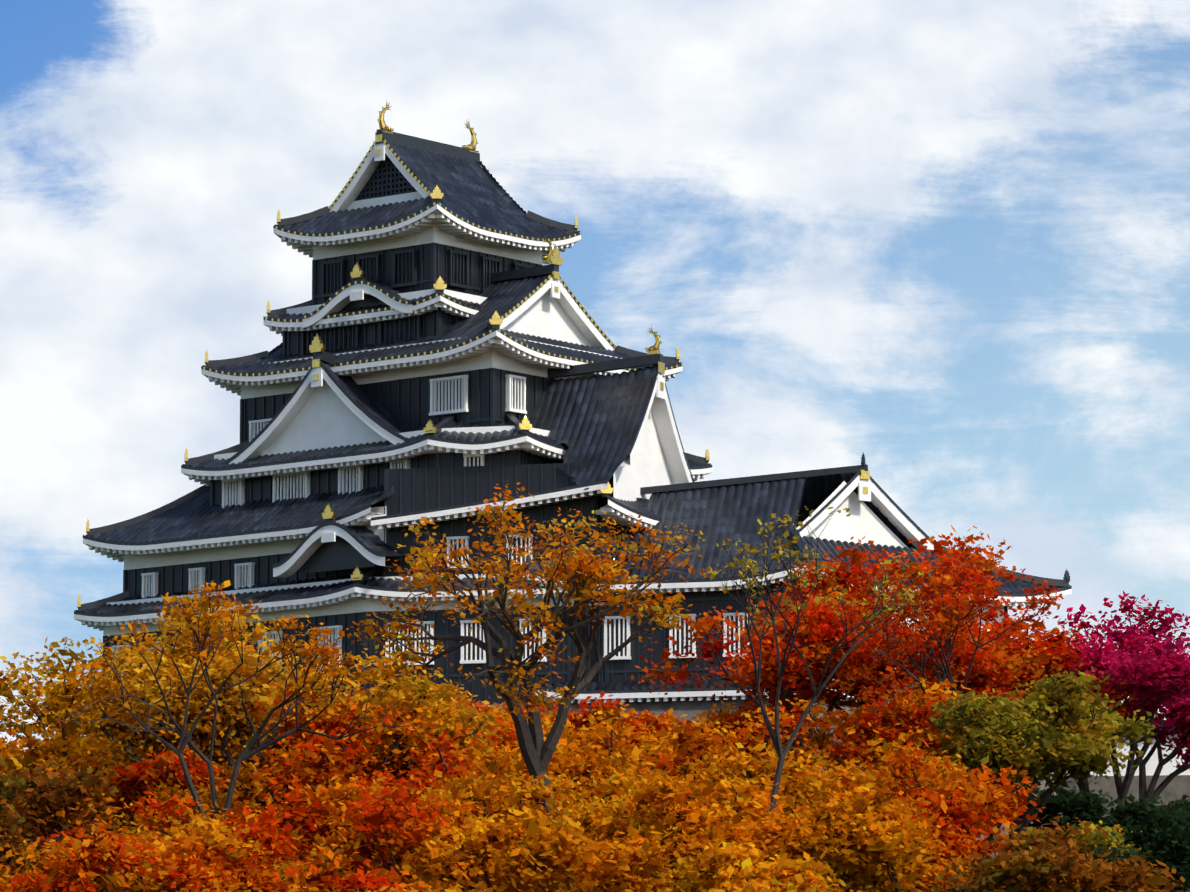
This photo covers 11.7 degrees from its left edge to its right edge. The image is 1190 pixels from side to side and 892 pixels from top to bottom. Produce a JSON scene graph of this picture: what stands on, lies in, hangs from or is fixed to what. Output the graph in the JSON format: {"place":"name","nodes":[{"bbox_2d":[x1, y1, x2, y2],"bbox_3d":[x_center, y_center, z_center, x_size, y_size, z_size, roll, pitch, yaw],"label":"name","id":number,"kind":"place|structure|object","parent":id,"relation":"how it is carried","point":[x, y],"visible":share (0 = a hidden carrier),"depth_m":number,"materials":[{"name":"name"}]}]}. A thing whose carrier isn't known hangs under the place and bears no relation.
{"place":"outdoors","nodes":[
{"label":"outdoors","id":0,"kind":"place"},
{"bbox_2d":[106,243,797,704],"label":"castle walls","id":1,"kind":"structure","parent":0,"point":[484,495],"depth_m":201.17,"materials":[{"name":"black wood"}]},
{"bbox_2d":[120,154,916,676],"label":"windows","id":2,"kind":"structure","parent":1,"relation":"in","point":[338,554],"depth_m":202.20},
{"bbox_2d":[102,155,1007,703],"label":"wall battens","id":3,"kind":"object","parent":1,"relation":"attached to","point":[390,189],"visible":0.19,"depth_m":204.59,"materials":[{"name":"black wood"}]},
{"bbox_2d":[75,142,1069,690],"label":"castle roof tiles","id":4,"kind":"object","parent":1,"relation":"on","point":[597,418],"visible":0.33,"depth_m":202.88,"materials":[{"name":"black tile"}]},
{"bbox_2d":[74,129,1071,693],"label":"castle ridges","id":5,"kind":"object","parent":4,"relation":"on","point":[590,367],"visible":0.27,"depth_m":203.77,"materials":[{"name":"paint"}]},
{"bbox_2d":[77,102,869,607],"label":"roof ornaments","id":6,"kind":"object","parent":5,"relation":"on","point":[553,256],"visible":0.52,"depth_m":205.75},
{"bbox_2d":[74,143,1071,702],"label":"white plaster trim","id":7,"kind":"structure","parent":1,"relation":"attached to","point":[324,411],"depth_m":203.96,"materials":[{"name":"white paint"}]},
{"bbox_2d":[0,0,1189,758],"label":"sky","id":8,"kind":"structure","parent":0,"point":[944,243],"materials":[{"name":"blue"}]},
{"bbox_3d":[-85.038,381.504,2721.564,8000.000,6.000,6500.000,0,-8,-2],"label":"ground","id":9,"kind":"structure","parent":0,"visible":0},
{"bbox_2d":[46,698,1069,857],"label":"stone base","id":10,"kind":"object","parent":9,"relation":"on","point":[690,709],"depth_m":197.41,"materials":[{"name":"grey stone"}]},
{"bbox_2d":[0,493,1189,891],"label":"tree trunks and branches","id":11,"kind":"object","parent":9,"relation":"on","point":[536,751],"visible":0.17,"depth_m":158.27,"materials":[{"name":"brown plant"}]},
{"bbox_2d":[0,482,1189,891],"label":"tree foliage","id":12,"kind":"object","parent":11,"relation":"attached to","point":[1146,852],"visible":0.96,"depth_m":158.89,"materials":[{"name":"plant"}]},
{"bbox_2d":[1059,775,1189,816],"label":"wall","id":13,"kind":"structure","parent":9,"relation":"on","point":[1177,787],"depth_m":203.55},
{"bbox_2d":[1066,733,1189,775],"bbox_3d":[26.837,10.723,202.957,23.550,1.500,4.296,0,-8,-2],"label":"plaster wall","id":14,"kind":"structure","parent":13,"relation":"on","point":[1168,768],"depth_m":203.76,"materials":[{"name":"white paint"}]},
{"bbox_2d":[1147,720,1186,732],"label":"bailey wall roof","id":15,"kind":"structure","parent":13,"relation":"on","point":[1165,729],"depth_m":203.73,"materials":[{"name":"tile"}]}
]}

